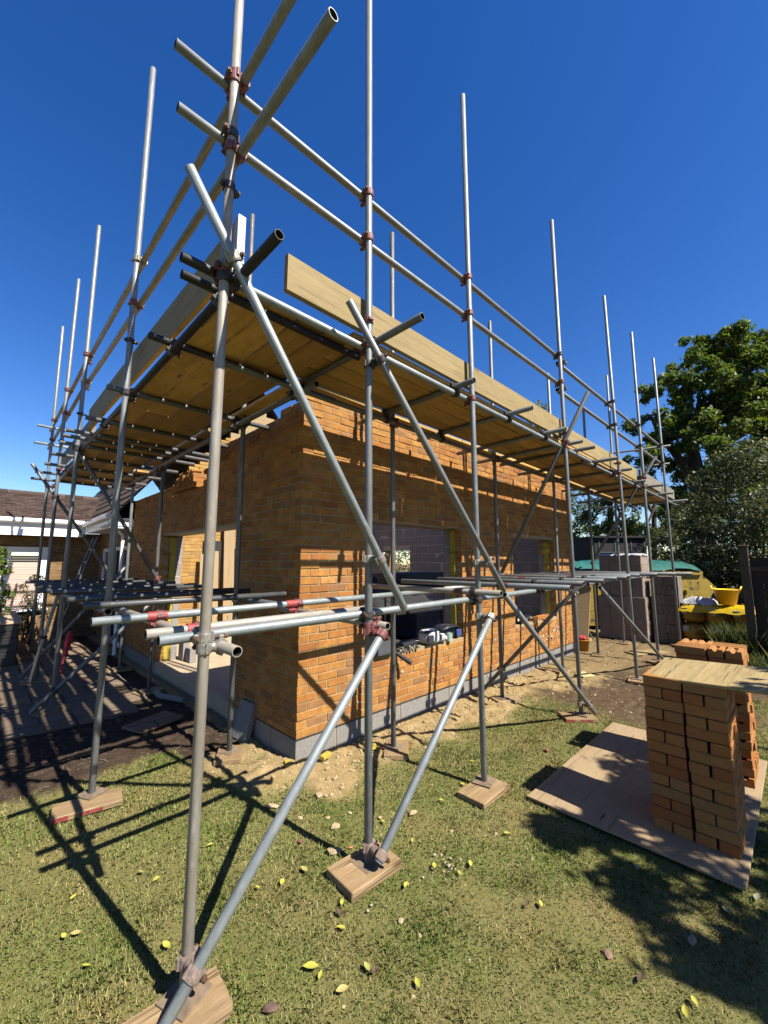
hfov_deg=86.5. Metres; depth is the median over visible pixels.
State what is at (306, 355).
deck board
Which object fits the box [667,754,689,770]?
brick
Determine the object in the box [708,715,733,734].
brick
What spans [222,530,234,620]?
timber sheet
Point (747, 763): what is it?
brick
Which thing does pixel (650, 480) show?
toe board
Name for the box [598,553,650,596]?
block pack
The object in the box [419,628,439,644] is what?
bag
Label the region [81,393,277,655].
brick house
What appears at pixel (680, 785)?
brick
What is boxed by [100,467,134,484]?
deck board
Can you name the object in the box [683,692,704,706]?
brick
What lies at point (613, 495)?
deck board
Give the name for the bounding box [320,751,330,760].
insulation offcut
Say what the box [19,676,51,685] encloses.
sole board
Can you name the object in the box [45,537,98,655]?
ladder
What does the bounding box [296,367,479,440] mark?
deck board
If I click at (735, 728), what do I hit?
brick
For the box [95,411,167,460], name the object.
deck board
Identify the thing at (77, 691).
paving
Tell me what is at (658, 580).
concrete block
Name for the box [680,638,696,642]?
brick
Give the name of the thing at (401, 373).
deck board
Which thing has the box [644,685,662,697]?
brick
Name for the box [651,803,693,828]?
brick
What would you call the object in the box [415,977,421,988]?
fallen leaf
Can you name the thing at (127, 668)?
sole board
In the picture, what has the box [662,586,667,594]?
concrete block
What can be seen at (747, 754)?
brick
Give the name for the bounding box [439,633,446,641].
glove
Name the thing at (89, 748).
bark chips
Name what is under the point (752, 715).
brick
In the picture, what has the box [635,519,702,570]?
shrub
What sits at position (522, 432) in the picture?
deck board
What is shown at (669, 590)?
concrete block
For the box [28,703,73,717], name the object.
sole board
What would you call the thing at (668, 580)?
concrete block
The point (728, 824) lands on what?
brick
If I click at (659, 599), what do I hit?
concrete block
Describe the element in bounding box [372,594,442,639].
covered pile
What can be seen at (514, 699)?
sole board
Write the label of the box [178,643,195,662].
concrete block
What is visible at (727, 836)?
brick
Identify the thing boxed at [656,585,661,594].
concrete block
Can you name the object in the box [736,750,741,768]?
brick
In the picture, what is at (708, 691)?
brick
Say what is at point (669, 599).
concrete block
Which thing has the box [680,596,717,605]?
plastic sheet
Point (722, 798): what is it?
brick
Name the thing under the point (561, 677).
timber length
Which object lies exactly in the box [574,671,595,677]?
insulation offcut
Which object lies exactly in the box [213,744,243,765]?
sole board
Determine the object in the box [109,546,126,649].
patio door
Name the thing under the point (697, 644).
brick
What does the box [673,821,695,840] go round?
brick
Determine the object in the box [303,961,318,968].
fallen leaf
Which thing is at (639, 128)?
sky
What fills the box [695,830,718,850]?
brick
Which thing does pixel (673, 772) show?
brick
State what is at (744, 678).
cover board
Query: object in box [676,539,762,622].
shrub
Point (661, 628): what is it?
concrete block
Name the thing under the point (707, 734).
brick
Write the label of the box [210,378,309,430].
deck board
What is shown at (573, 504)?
slender tree
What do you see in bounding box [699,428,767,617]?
shrub
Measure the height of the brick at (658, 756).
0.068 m
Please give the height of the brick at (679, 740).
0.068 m
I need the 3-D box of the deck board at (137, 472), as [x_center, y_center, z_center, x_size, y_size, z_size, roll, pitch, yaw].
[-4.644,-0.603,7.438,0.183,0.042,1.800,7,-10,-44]
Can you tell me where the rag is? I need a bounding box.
[515,613,531,623]
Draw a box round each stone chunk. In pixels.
[262,1001,279,1013]
[266,803,278,807]
[327,847,341,855]
[331,822,339,828]
[398,917,403,923]
[602,949,612,958]
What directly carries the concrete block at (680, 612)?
on the concrete block
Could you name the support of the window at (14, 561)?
in the garage wing
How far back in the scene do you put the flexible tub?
8.25 m
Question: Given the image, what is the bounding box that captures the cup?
[445,632,452,640]
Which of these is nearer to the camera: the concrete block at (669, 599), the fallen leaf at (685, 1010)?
the fallen leaf at (685, 1010)
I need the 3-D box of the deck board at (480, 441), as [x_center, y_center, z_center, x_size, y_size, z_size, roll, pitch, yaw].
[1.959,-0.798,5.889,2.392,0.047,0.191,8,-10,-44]
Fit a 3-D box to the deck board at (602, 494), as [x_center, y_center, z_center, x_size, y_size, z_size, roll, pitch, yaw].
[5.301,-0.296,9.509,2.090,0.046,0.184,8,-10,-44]
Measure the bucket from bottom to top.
0.228 m
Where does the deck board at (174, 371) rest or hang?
on the scaffold
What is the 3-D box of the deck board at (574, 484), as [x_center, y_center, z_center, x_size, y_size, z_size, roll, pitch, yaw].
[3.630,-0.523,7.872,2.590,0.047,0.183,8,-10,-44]
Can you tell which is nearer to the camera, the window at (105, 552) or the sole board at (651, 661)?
the sole board at (651, 661)
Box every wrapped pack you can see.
[681,604,706,622]
[683,621,708,640]
[706,609,733,624]
[708,623,731,638]
[733,607,756,625]
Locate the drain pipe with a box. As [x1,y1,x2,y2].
[153,689,185,702]
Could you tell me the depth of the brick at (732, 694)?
2.69 m
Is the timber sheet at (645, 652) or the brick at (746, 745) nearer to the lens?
the brick at (746, 745)
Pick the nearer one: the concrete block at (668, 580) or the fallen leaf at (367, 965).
the fallen leaf at (367, 965)
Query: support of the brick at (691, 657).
on the brick
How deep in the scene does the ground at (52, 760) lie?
2.29 m
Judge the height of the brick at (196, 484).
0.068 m
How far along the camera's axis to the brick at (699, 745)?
2.58 m
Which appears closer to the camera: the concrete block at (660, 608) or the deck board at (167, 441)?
the deck board at (167, 441)
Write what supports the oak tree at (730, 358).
on the ground at (52, 760)
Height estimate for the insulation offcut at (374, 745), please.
0.038 m
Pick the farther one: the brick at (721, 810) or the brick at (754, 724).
the brick at (754, 724)
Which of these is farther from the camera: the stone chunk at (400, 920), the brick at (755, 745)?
the brick at (755, 745)
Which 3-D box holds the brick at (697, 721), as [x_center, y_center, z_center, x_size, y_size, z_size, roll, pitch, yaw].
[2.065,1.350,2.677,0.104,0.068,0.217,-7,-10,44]
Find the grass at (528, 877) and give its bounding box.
[0,693,767,1023]
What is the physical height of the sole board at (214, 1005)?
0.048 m
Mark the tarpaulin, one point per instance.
(657, 565)
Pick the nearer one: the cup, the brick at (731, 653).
the brick at (731, 653)
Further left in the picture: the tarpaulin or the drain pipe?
the drain pipe
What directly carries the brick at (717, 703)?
on the brick at (709, 713)
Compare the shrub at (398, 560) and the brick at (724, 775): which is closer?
the brick at (724, 775)
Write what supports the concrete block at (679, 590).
on the concrete block
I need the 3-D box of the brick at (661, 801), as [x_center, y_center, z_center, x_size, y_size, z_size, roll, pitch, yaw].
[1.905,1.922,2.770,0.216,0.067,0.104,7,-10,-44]
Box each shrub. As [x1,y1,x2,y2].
[13,574,50,644]
[395,551,409,571]
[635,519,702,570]
[651,498,761,588]
[670,430,767,615]
[671,495,767,616]
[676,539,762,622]
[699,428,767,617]
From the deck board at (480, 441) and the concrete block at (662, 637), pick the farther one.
the concrete block at (662, 637)
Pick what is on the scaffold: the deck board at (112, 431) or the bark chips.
the deck board at (112, 431)
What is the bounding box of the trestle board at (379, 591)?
[372,585,444,593]
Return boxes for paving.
[0,637,146,740]
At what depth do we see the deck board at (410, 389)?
3.74 m
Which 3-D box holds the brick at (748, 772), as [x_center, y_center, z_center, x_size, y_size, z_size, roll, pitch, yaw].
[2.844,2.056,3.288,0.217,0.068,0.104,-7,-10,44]
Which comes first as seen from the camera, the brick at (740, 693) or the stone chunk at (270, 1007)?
the stone chunk at (270, 1007)
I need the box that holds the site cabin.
[573,536,646,570]
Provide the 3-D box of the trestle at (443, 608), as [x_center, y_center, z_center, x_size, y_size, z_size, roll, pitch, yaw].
[1.160,2.013,7.938,0.621,1.107,0.900,7,-10,-44]
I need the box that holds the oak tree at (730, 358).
[618,316,767,562]
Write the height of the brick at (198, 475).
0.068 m
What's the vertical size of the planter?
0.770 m
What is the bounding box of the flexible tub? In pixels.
[710,585,741,604]
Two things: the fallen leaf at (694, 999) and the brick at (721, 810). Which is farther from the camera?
the brick at (721, 810)
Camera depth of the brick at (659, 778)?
2.71 m
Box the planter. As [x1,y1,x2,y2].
[0,611,22,666]
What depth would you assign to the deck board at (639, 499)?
8.87 m
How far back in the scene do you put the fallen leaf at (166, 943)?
1.89 m
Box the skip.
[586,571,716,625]
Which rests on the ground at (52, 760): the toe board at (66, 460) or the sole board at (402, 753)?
the sole board at (402, 753)
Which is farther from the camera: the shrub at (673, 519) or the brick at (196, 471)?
the shrub at (673, 519)
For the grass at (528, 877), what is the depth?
2.15 m
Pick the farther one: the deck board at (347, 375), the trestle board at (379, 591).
the trestle board at (379, 591)
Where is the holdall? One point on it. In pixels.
(455, 630)
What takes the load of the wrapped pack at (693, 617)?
on the wrapped pack at (694, 630)
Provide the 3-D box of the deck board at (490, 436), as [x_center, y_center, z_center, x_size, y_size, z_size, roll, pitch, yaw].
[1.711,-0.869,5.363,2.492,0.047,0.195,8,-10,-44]
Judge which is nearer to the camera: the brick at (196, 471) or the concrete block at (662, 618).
the brick at (196, 471)
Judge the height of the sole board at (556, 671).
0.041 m
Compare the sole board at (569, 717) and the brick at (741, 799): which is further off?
the sole board at (569, 717)
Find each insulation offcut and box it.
[284,759,290,766]
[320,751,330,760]
[372,743,377,749]
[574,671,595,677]
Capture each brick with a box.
[190,469,203,473]
[191,472,207,478]
[191,477,205,482]
[191,482,202,487]
[529,616,538,621]
[534,615,546,619]
[642,672,682,690]
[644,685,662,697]
[645,695,684,712]
[645,706,663,719]
[645,716,685,734]
[646,727,665,741]
[647,738,688,757]
[648,749,667,764]
[648,760,690,781]
[650,771,669,786]
[651,781,691,805]
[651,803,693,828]
[652,793,671,808]
[654,816,673,832]
[662,688,683,701]
[664,710,685,724]
[665,731,687,747]
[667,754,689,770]
[670,777,691,793]
[671,799,693,816]
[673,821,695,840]
[674,643,706,655]
[676,652,708,661]
[677,641,708,653]
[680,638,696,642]
[682,683,726,698]
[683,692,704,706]
[684,703,728,722]
[686,714,707,729]
[686,725,730,746]
[687,737,710,752]
[689,749,734,771]
[689,760,712,777]
[691,772,737,795]
[691,783,714,800]
[692,794,738,821]
[694,808,716,825]
[695,820,742,846]
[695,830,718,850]
[696,640,713,645]
[705,693,730,710]
[707,645,725,657]
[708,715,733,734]
[709,657,743,664]
[710,737,735,758]
[712,643,745,655]
[712,761,737,783]
[714,642,746,653]
[714,784,740,808]
[716,807,741,833]
[719,832,745,859]
[725,647,744,660]
[730,690,734,701]
[731,707,737,722]
[733,722,736,736]
[734,728,738,743]
[735,691,746,695]
[735,694,746,704]
[735,702,749,713]
[736,711,750,723]
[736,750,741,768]
[737,716,751,731]
[738,730,751,740]
[738,734,753,750]
[738,772,744,792]
[739,748,752,759]
[740,790,743,805]
[741,752,754,769]
[742,812,744,828]
[743,765,755,777]
[743,817,747,836]
[744,776,755,788]
[750,702,753,712]
[750,712,754,723]
[753,718,755,729]
[753,739,756,750]
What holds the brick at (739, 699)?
on the brick at (742, 708)
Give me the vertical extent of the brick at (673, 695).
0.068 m
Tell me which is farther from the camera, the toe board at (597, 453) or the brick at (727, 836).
the toe board at (597, 453)
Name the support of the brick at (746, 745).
on the brick at (747, 754)
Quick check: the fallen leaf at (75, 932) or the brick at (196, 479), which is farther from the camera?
the brick at (196, 479)
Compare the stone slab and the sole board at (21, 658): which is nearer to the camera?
the stone slab
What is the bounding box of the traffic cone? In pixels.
[58,631,73,672]
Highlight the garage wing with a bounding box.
[0,488,135,640]
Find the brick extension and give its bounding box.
[124,395,574,760]
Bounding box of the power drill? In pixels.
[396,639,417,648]
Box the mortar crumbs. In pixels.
[367,846,463,921]
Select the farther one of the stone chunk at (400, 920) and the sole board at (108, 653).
the sole board at (108, 653)
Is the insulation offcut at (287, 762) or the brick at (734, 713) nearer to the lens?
the brick at (734, 713)
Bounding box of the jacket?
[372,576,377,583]
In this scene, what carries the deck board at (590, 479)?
on the scaffold
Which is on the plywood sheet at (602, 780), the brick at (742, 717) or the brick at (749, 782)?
the brick at (749, 782)
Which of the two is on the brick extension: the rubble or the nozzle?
the nozzle
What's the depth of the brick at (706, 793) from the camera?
2.55 m
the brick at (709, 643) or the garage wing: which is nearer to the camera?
the brick at (709, 643)
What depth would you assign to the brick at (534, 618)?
6.94 m
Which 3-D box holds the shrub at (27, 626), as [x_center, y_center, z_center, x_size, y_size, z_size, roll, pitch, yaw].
[-7.649,2.087,8.803,0.760,1.522,0.661,7,-10,-44]
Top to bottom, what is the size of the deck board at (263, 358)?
0.046 m
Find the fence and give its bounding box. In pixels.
[737,545,767,647]
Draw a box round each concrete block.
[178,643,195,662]
[233,699,255,741]
[650,576,663,585]
[651,595,665,604]
[653,614,666,623]
[654,632,668,642]
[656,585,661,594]
[658,604,663,613]
[659,623,664,632]
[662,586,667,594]
[663,576,679,585]
[663,605,668,614]
[665,595,681,604]
[665,624,670,633]
[667,586,672,594]
[667,614,682,624]
[668,634,683,643]
[669,605,674,614]
[670,624,676,633]
[673,585,682,595]
[674,604,683,614]
[676,624,682,634]
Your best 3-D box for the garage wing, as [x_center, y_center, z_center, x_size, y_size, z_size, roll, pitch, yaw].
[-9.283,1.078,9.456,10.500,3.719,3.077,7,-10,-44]
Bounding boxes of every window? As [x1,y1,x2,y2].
[0,546,47,611]
[101,548,108,578]
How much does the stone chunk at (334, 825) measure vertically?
0.031 m
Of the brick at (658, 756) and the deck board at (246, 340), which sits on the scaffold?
the deck board at (246, 340)
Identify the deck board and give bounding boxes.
[55,462,84,480]
[70,461,107,482]
[71,425,127,464]
[82,472,109,483]
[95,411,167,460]
[100,437,158,470]
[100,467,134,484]
[112,469,148,486]
[113,290,267,424]
[123,428,196,468]
[142,319,322,440]
[148,305,295,416]
[148,428,209,465]
[181,332,346,431]
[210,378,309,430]
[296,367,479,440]
[299,378,461,444]
[309,358,465,425]
[324,351,518,437]
[344,332,503,419]
[453,421,559,464]
[458,440,546,473]
[468,437,559,471]
[494,416,593,462]
[506,434,590,470]
[544,474,599,493]
[549,463,614,488]
[552,470,603,489]
[580,469,626,486]
[585,459,637,485]
[593,493,625,504]
[596,489,638,503]
[605,487,649,502]
[616,486,660,501]
[629,484,670,500]
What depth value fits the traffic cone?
6.70 m
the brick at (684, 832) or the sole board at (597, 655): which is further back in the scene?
the sole board at (597, 655)
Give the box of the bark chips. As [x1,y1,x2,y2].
[0,698,226,805]
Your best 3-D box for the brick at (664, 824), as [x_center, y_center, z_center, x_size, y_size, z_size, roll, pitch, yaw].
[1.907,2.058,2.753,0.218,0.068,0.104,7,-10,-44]
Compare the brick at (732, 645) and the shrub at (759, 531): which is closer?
the brick at (732, 645)
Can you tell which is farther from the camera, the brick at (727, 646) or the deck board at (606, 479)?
the deck board at (606, 479)
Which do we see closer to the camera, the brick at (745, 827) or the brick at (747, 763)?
the brick at (745, 827)
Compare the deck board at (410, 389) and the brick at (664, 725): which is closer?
the brick at (664, 725)
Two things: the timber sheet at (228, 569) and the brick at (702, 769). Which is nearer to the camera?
the brick at (702, 769)
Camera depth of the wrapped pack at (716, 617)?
8.34 m
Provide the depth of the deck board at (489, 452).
5.98 m
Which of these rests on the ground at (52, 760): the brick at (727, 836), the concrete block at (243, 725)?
the concrete block at (243, 725)
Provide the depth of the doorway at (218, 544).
9.18 m
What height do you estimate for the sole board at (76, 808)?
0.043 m
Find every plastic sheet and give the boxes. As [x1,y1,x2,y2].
[678,604,755,614]
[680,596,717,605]
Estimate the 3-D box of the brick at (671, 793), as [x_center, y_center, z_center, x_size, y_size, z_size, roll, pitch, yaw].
[1.905,1.843,2.698,0.216,0.067,0.104,-7,-10,45]
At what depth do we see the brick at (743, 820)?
2.59 m
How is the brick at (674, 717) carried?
on the brick
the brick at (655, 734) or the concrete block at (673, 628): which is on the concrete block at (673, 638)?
the concrete block at (673, 628)
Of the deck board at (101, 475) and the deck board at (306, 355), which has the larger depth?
the deck board at (101, 475)
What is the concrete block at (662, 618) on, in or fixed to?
on the concrete block at (661, 628)
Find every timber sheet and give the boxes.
[198,554,202,621]
[211,551,218,621]
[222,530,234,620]
[576,586,590,638]
[624,649,669,655]
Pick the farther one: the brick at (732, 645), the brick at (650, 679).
the brick at (732, 645)
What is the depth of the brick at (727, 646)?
3.52 m
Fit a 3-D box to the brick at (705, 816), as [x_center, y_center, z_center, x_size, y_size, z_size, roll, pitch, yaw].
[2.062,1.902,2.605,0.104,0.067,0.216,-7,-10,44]
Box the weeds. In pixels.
[701,618,767,667]
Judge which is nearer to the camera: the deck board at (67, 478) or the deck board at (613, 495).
the deck board at (67, 478)
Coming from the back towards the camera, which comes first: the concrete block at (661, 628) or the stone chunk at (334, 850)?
the concrete block at (661, 628)
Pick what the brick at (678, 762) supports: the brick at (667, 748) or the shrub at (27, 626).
the brick at (667, 748)
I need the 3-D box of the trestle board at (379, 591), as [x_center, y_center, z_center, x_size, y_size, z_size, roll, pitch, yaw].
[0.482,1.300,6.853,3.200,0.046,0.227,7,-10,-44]
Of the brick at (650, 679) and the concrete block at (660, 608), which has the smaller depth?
the brick at (650, 679)
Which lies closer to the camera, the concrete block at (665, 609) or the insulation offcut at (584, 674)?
the insulation offcut at (584, 674)
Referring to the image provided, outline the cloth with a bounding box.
[579,635,586,639]
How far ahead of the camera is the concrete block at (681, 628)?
8.75 m
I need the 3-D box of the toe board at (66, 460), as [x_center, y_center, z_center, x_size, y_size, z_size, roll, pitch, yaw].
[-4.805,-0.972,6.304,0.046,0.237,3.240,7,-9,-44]
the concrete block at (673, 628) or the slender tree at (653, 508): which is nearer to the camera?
the concrete block at (673, 628)
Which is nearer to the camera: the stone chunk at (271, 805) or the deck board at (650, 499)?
the stone chunk at (271, 805)
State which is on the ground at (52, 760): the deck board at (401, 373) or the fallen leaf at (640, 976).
the fallen leaf at (640, 976)
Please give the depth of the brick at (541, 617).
7.16 m
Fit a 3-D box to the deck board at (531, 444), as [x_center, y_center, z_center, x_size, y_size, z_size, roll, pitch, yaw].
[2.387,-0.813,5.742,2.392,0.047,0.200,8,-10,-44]
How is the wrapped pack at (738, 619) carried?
on the wrapped pack
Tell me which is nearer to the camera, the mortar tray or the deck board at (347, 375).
the deck board at (347, 375)
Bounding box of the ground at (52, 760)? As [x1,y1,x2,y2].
[0,564,767,1023]
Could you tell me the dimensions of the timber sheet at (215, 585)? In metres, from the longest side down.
1.820 x 0.120 x 0.027 m
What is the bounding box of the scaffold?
[19,0,692,1023]
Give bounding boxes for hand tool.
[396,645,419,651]
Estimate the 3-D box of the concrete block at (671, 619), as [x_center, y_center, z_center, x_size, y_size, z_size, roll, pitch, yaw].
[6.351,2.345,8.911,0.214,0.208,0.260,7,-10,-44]
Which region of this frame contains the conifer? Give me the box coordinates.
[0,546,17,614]
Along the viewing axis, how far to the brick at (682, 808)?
2.62 m
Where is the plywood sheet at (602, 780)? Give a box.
[527,722,767,891]
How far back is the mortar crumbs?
2.38 m
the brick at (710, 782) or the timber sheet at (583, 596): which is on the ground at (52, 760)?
the timber sheet at (583, 596)
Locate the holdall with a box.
[433,623,461,637]
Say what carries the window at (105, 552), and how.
in the brick house
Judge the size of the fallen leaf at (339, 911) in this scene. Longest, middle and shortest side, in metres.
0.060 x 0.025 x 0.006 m
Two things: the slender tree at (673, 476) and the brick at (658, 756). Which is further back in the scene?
the slender tree at (673, 476)
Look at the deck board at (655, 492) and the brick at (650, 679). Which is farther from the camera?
the deck board at (655, 492)
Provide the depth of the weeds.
6.95 m
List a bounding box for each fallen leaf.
[70,930,81,934]
[163,941,170,948]
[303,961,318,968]
[318,970,322,980]
[336,984,350,991]
[337,908,343,915]
[364,961,369,970]
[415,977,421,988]
[637,973,643,982]
[682,1005,688,1018]
[687,934,696,948]
[691,995,698,1006]
[753,893,760,901]
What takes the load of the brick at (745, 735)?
on the brick at (746, 745)
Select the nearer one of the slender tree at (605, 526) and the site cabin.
the site cabin
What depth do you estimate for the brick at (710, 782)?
2.51 m
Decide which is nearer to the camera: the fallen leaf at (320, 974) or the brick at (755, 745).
the fallen leaf at (320, 974)
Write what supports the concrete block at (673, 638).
on the ground at (52, 760)
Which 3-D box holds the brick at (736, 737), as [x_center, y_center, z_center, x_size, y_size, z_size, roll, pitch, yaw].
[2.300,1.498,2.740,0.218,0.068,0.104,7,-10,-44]
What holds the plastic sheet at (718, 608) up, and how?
on the wrapped pack at (693, 617)
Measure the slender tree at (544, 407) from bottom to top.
13.628 m
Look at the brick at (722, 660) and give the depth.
3.35 m
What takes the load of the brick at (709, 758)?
on the brick at (702, 769)
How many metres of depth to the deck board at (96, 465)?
6.69 m
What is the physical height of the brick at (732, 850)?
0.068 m
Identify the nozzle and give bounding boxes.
[396,651,412,664]
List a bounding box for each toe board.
[61,423,95,469]
[88,214,245,430]
[284,253,562,438]
[554,427,637,480]
[638,469,674,499]
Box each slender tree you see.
[526,400,554,436]
[569,480,650,537]
[570,483,600,537]
[630,504,686,570]
[640,455,738,555]
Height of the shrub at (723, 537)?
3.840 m
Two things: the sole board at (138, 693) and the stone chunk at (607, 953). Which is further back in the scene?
the sole board at (138, 693)
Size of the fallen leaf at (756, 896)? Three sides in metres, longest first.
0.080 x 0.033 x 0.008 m
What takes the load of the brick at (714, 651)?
on the brick
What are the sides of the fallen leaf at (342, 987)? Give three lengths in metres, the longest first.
0.065 x 0.027 x 0.007 m
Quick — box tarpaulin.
[574,559,700,570]
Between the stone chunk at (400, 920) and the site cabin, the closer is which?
the stone chunk at (400, 920)
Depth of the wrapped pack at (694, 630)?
8.57 m
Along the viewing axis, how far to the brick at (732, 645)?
3.61 m
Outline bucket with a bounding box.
[579,639,589,651]
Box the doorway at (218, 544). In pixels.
[203,541,221,621]
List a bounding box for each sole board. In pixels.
[16,656,35,659]
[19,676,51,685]
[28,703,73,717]
[49,787,122,825]
[90,651,111,656]
[106,666,132,672]
[122,966,232,1023]
[131,686,164,696]
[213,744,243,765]
[327,839,401,902]
[384,739,408,760]
[457,775,509,808]
[490,694,521,703]
[552,669,574,673]
[558,712,598,722]
[591,652,605,657]
[627,675,644,684]
[646,659,660,664]
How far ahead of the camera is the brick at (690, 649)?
3.52 m
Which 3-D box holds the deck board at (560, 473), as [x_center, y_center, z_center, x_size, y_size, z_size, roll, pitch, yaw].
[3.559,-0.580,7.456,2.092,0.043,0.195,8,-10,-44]
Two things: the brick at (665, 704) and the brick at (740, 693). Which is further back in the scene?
the brick at (740, 693)
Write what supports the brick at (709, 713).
on the brick at (697, 721)
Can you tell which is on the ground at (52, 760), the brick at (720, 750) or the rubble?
the rubble
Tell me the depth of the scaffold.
3.15 m
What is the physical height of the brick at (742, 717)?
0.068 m
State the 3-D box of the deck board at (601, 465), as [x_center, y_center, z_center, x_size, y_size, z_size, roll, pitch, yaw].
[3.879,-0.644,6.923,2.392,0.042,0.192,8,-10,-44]
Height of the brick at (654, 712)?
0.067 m
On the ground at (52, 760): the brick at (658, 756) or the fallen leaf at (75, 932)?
the fallen leaf at (75, 932)
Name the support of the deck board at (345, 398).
on the scaffold
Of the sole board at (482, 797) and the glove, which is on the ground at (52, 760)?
the sole board at (482, 797)
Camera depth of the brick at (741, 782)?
2.66 m
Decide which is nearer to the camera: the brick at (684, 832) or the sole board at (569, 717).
the brick at (684, 832)
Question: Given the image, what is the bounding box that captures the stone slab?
[121,711,182,733]
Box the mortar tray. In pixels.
[372,571,443,586]
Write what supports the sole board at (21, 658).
on the paving
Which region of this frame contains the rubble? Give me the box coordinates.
[204,646,668,1010]
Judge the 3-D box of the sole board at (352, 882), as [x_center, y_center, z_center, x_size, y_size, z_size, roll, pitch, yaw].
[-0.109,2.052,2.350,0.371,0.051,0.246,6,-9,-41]
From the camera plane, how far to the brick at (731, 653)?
3.34 m
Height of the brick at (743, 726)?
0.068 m
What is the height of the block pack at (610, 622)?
0.964 m
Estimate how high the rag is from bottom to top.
0.166 m
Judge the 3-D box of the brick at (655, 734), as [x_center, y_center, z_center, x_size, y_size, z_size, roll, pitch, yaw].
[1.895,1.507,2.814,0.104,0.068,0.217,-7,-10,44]
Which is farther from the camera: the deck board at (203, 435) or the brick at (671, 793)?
the deck board at (203, 435)
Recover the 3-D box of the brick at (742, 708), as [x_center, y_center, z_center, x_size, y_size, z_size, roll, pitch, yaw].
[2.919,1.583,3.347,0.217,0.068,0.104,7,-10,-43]
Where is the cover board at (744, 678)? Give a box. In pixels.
[649,657,767,694]
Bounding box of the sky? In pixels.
[0,0,767,563]
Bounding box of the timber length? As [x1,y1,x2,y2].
[557,667,570,681]
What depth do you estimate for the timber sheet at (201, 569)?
8.76 m
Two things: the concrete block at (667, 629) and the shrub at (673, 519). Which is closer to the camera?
the concrete block at (667, 629)
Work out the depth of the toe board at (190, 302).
2.94 m
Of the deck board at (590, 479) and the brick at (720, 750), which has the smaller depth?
the brick at (720, 750)
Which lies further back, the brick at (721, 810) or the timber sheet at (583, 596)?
the timber sheet at (583, 596)
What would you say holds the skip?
on the ground at (52, 760)
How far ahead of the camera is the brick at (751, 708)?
3.46 m
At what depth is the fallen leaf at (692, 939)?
1.90 m
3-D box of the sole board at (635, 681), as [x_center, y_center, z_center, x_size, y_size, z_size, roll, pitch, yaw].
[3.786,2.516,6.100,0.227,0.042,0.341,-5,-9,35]
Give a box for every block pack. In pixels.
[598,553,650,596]
[598,595,654,641]
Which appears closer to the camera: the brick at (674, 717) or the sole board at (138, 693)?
the brick at (674, 717)
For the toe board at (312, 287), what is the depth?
3.09 m
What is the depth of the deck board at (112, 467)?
5.79 m
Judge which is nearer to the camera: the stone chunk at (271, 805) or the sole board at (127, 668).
the stone chunk at (271, 805)
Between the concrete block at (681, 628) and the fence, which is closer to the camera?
the fence
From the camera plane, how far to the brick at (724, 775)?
2.49 m
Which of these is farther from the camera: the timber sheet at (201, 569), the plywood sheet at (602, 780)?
the timber sheet at (201, 569)
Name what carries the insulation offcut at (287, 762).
on the ground at (52, 760)
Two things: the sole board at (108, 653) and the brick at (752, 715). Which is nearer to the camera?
the brick at (752, 715)
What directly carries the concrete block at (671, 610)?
on the concrete block
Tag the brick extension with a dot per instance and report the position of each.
(302, 536)

